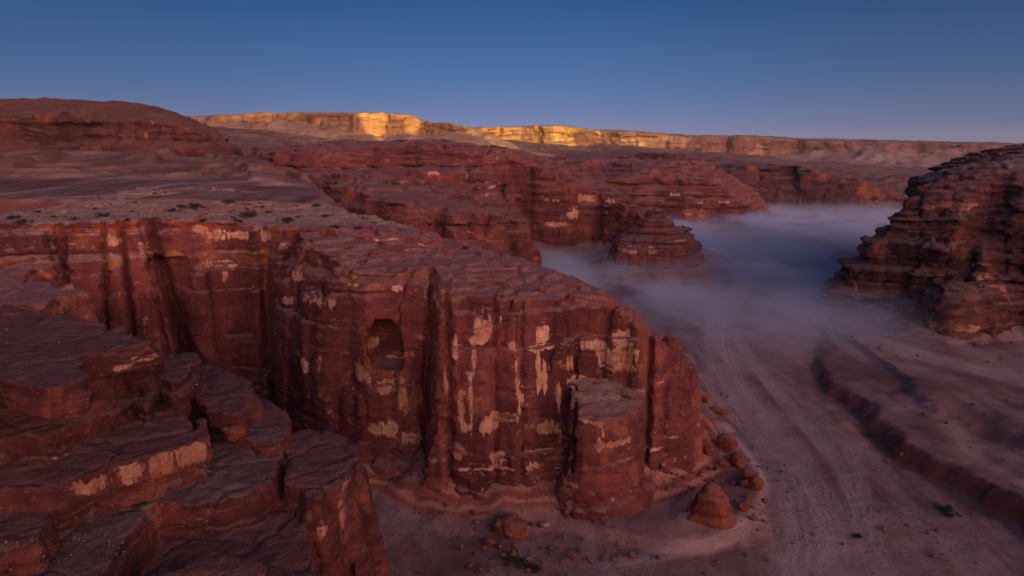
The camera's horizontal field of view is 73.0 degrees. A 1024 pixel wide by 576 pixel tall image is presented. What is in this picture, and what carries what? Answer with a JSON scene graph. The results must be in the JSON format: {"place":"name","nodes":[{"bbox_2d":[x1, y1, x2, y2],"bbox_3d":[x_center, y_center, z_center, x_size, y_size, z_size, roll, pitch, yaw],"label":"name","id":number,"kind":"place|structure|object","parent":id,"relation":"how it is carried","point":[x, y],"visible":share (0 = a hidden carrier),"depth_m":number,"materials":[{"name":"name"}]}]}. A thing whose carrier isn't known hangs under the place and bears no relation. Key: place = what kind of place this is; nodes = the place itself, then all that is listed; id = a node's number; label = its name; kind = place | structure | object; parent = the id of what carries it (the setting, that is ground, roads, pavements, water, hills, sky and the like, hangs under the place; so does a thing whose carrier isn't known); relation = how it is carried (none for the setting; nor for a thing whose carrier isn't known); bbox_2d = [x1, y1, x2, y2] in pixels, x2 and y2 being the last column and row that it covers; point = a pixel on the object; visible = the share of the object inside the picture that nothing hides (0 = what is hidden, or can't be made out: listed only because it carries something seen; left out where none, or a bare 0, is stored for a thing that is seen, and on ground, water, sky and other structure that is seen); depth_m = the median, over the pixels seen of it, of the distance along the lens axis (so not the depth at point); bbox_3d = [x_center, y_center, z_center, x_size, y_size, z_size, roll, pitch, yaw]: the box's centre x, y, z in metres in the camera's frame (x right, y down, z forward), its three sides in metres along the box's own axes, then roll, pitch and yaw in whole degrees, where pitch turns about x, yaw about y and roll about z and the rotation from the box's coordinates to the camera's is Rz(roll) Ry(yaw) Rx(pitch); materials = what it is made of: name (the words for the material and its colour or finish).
{"place":"outdoors","nodes":[
{"label":"outdoors","id":0,"kind":"place"},
{"bbox_2d":[0,97,242,156],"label":"domed hill","id":1,"kind":"structure","parent":0,"point":[71,124],"depth_m":826.16,"materials":[{"name":"stone"}]},
{"bbox_2d":[247,138,646,264],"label":"cliff wall","id":2,"kind":"structure","parent":0,"point":[501,200],"depth_m":675.41,"materials":[{"name":"stone"}]},
{"bbox_2d":[0,126,932,213],"bbox_3d":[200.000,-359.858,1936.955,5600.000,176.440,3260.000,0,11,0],"label":"desert slope","id":3,"kind":"structure","parent":0,"point":[30,179],"depth_m":565.61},
{"bbox_2d":[187,112,518,148],"bbox_3d":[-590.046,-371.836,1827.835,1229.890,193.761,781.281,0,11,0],"label":"desert mesa","id":4,"kind":"structure","parent":3,"relation":"on","point":[362,126],"depth_m":1744.79,"materials":[{"name":"brown stone"}]},
{"bbox_2d":[472,125,600,145],"bbox_3d":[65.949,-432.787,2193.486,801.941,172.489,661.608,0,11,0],"label":"desert mesa","id":5,"kind":"structure","parent":3,"relation":"on","point":[563,135],"depth_m":2164.86,"materials":[{"name":"beige stone"}]},
{"bbox_2d":[557,150,774,166],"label":"ledge","id":6,"kind":"object","parent":3,"relation":"on","point":[717,160],"visible":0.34,"depth_m":1490.81,"materials":[{"name":"stone"}]},
{"bbox_2d":[592,129,854,160],"bbox_3d":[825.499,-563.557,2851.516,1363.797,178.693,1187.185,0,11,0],"label":"desert mesa","id":7,"kind":"structure","parent":3,"relation":"on","point":[772,146],"depth_m":2695.41,"materials":[{"name":"brown stone"}]},
{"bbox_2d":[786,139,1019,166],"bbox_3d":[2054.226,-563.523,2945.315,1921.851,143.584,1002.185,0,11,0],"label":"desert mesa","id":8,"kind":"structure","parent":3,"relation":"on","point":[911,153],"depth_m":2752.07,"materials":[{"name":"stone"}]},
{"bbox_2d":[0,0,1023,142],"label":"sky","id":9,"kind":"structure","parent":0,"point":[906,70],"materials":[{"name":"blue"}]},
{"bbox_2d":[257,204,1023,575],"bbox_3d":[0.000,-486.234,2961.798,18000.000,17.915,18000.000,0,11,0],"label":"ground","id":10,"kind":"structure","parent":0,"point":[767,322],"depth_m":237.36,"materials":[{"name":"sand"}]},
{"bbox_2d":[0,305,391,575],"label":"foreground ledge","id":11,"kind":"object","parent":10,"relation":"on","point":[96,418],"visible":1,"depth_m":91.42,"materials":[{"name":"stone"}]},
{"bbox_2d":[131,501,148,510],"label":"desert shrub","id":12,"kind":"object","parent":11,"relation":"on","point":[136,505],"visible":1,"depth_m":87.85,"materials":[{"name":"green plant"}]},
{"bbox_2d":[2,313,343,570],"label":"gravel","id":13,"kind":"structure","parent":11,"relation":"on","point":[10,569],"depth_m":80.63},
{"bbox_2d":[220,426,229,433],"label":"boulder","id":14,"kind":"object","parent":11,"relation":"on","point":[223,429],"visible":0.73,"depth_m":105.19,"materials":[{"name":"red stone"}]},
{"bbox_2d":[223,425,245,442],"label":"boulder","id":15,"kind":"object","parent":11,"relation":"on","point":[233,433],"visible":0.96,"depth_m":104.57,"materials":[{"name":"red stone"}]},
{"bbox_2d":[0,186,703,519],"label":"sandstone headland","id":16,"kind":"structure","parent":10,"relation":"on","point":[390,348],"depth_m":215.59,"materials":[{"name":"brown stone"}]},
{"bbox_2d":[6,215,20,218],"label":"desert shrub","id":17,"kind":"object","parent":16,"relation":"on","point":[13,217],"visible":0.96,"depth_m":284.77,"materials":[{"name":"green plant"}]},
{"bbox_2d":[14,218,33,224],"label":"desert shrub","id":18,"kind":"object","parent":16,"relation":"on","point":[22,221],"visible":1,"depth_m":249.24,"materials":[{"name":"green plant"}]},
{"bbox_2d":[95,212,109,216],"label":"desert shrub","id":19,"kind":"object","parent":16,"relation":"on","point":[102,214],"visible":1,"depth_m":274.49,"materials":[{"name":"green plant"}]},
{"bbox_2d":[168,208,181,211],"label":"desert shrub","id":20,"kind":"object","parent":16,"relation":"on","point":[171,210],"visible":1,"depth_m":322.92,"materials":[{"name":"green plant"}]},
{"bbox_2d":[176,204,186,208],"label":"desert shrub","id":21,"kind":"object","parent":16,"relation":"on","point":[180,206],"visible":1,"depth_m":342.75,"materials":[{"name":"green plant"}]},
{"bbox_2d":[0,205,364,265],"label":"plateau rubble","id":22,"kind":"object","parent":16,"relation":"on","point":[229,211],"visible":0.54,"depth_m":297.56,"materials":[{"name":"brown stone"}]},
{"bbox_2d":[188,202,203,207],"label":"desert shrub","id":23,"kind":"object","parent":16,"relation":"on","point":[192,205],"visible":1,"depth_m":343.95,"materials":[{"name":"green plant"}]},
{"bbox_2d":[221,199,234,203],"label":"desert shrub","id":24,"kind":"object","parent":16,"relation":"on","point":[227,201],"visible":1,"depth_m":345.26,"materials":[{"name":"green plant"}]},
{"bbox_2d":[239,210,257,216],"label":"desert shrub","id":25,"kind":"object","parent":16,"relation":"on","point":[251,214],"visible":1,"depth_m":308.45,"materials":[{"name":"green plant"}]},
{"bbox_2d":[281,216,294,223],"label":"desert shrub","id":26,"kind":"object","parent":16,"relation":"on","point":[287,220],"visible":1,"depth_m":276.88,"materials":[{"name":"green plant"}]},
{"bbox_2d":[529,256,538,262],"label":"boulder","id":27,"kind":"object","parent":16,"relation":"on","point":[534,259],"visible":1,"depth_m":268.06,"materials":[{"name":"brown stone"}]},
{"bbox_2d":[538,285,543,292],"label":"boulder","id":28,"kind":"object","parent":16,"relation":"on","point":[540,289],"visible":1,"depth_m":206.28,"materials":[{"name":"brown stone"}]},
{"bbox_2d":[483,537,495,544],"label":"boulder","id":29,"kind":"object","parent":10,"relation":"on","point":[489,541],"visible":1,"depth_m":180.20,"materials":[{"name":"red stone"}]},
{"bbox_2d":[490,513,527,540],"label":"boulder","id":30,"kind":"object","parent":10,"relation":"on","point":[512,526],"visible":1,"depth_m":182.51,"materials":[{"name":"red stone"}]},
{"bbox_2d":[502,554,530,568],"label":"desert shrub","id":31,"kind":"object","parent":10,"relation":"on","point":[519,561],"visible":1,"depth_m":172.46,"materials":[{"name":"green plant"}]},
{"bbox_2d":[522,562,542,572],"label":"desert shrub","id":32,"kind":"object","parent":10,"relation":"on","point":[534,567],"visible":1,"depth_m":170.19,"materials":[{"name":"green plant"}]},
{"bbox_2d":[542,521,549,527],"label":"boulder","id":33,"kind":"object","parent":10,"relation":"on","point":[545,524],"visible":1,"depth_m":187.65,"materials":[{"name":"beige stone"}]},
{"bbox_2d":[607,208,704,268],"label":"pyramid butte","id":34,"kind":"object","parent":10,"relation":"on","point":[656,238],"visible":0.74,"depth_m":564.08,"materials":[{"name":"stone"}]},
{"bbox_2d":[553,155,784,222],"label":"ledged promontory","id":35,"kind":"structure","parent":10,"relation":"on","point":[686,191],"depth_m":1008.25,"materials":[{"name":"stone"}]},
{"bbox_2d":[374,308,1019,575],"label":"pebbles","id":36,"kind":"object","parent":10,"relation":"on","point":[631,554],"visible":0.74,"depth_m":186.09,"materials":[{"name":"red stone"}]},
{"bbox_2d":[701,395,710,402],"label":"boulder","id":37,"kind":"object","parent":10,"relation":"on","point":[706,399],"visible":0.51,"depth_m":276.35,"materials":[{"name":"brown stone"}]},
{"bbox_2d":[703,439,713,455],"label":"boulder","id":38,"kind":"object","parent":10,"relation":"on","point":[708,447],"visible":0.83,"depth_m":220.27,"materials":[{"name":"red stone"}]},
{"bbox_2d":[686,482,736,529],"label":"beehive rock","id":39,"kind":"object","parent":10,"relation":"on","point":[711,506],"visible":1,"depth_m":183.01,"materials":[{"name":"red stone"}]},
{"bbox_2d":[709,407,729,414],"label":"boulder","id":40,"kind":"object","parent":10,"relation":"on","point":[719,411],"visible":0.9,"depth_m":269.55,"materials":[{"name":"red stone"}]},
{"bbox_2d":[716,460,728,469],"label":"boulder","id":41,"kind":"object","parent":10,"relation":"on","point":[722,464],"visible":1,"depth_m":216.25,"materials":[{"name":"red stone"}]},
{"bbox_2d":[717,433,737,452],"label":"boulder","id":42,"kind":"object","parent":10,"relation":"on","point":[727,443],"visible":1,"depth_m":226.87,"materials":[{"name":"red stone"}]},
{"bbox_2d":[729,451,744,467],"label":"boulder","id":43,"kind":"object","parent":10,"relation":"on","point":[736,459],"visible":1,"depth_m":218.01,"materials":[{"name":"red stone"}]},
{"bbox_2d":[737,501,749,511],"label":"boulder","id":44,"kind":"object","parent":10,"relation":"on","point":[743,506],"visible":1,"depth_m":189.44,"materials":[{"name":"red stone"}]},
{"bbox_2d":[740,478,748,486],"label":"boulder","id":45,"kind":"object","parent":10,"relation":"on","point":[744,482],"visible":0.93,"depth_m":205.18,"materials":[{"name":"red stone"}]},
{"bbox_2d":[738,469,751,478],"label":"boulder","id":46,"kind":"object","parent":10,"relation":"on","point":[744,473],"visible":0.88,"depth_m":209.79,"materials":[{"name":"red stone"}]},
{"bbox_2d":[747,476,763,490],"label":"boulder","id":47,"kind":"object","parent":10,"relation":"on","point":[755,483],"visible":1,"depth_m":202.85,"materials":[{"name":"red stone"}]},
{"bbox_2d":[761,498,769,503],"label":"boulder","id":48,"kind":"object","parent":10,"relation":"on","point":[765,500],"visible":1,"depth_m":199.19,"materials":[{"name":"red stone"}]},
{"bbox_2d":[717,163,909,204],"bbox_3d":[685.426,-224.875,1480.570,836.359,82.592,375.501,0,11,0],"label":"dark butte","id":49,"kind":"object","parent":10,"relation":"on","point":[779,184],"visible":0.36,"depth_m":1350.05,"materials":[{"name":"stone"}]},
{"bbox_2d":[853,533,862,538],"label":"desert shrub","id":50,"kind":"object","parent":10,"relation":"on","point":[858,535],"visible":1,"depth_m":181.60,"materials":[{"name":"green plant"}]},
{"bbox_2d":[932,501,962,517],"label":"desert shrub","id":51,"kind":"object","parent":10,"relation":"on","point":[948,510],"visible":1,"depth_m":193.07,"materials":[{"name":"green plant"}]},
{"bbox_2d":[815,143,1023,339],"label":"layered cliff","id":52,"kind":"structure","parent":0,"point":[942,253],"depth_m":407.45,"materials":[{"name":"stone"}]}
]}

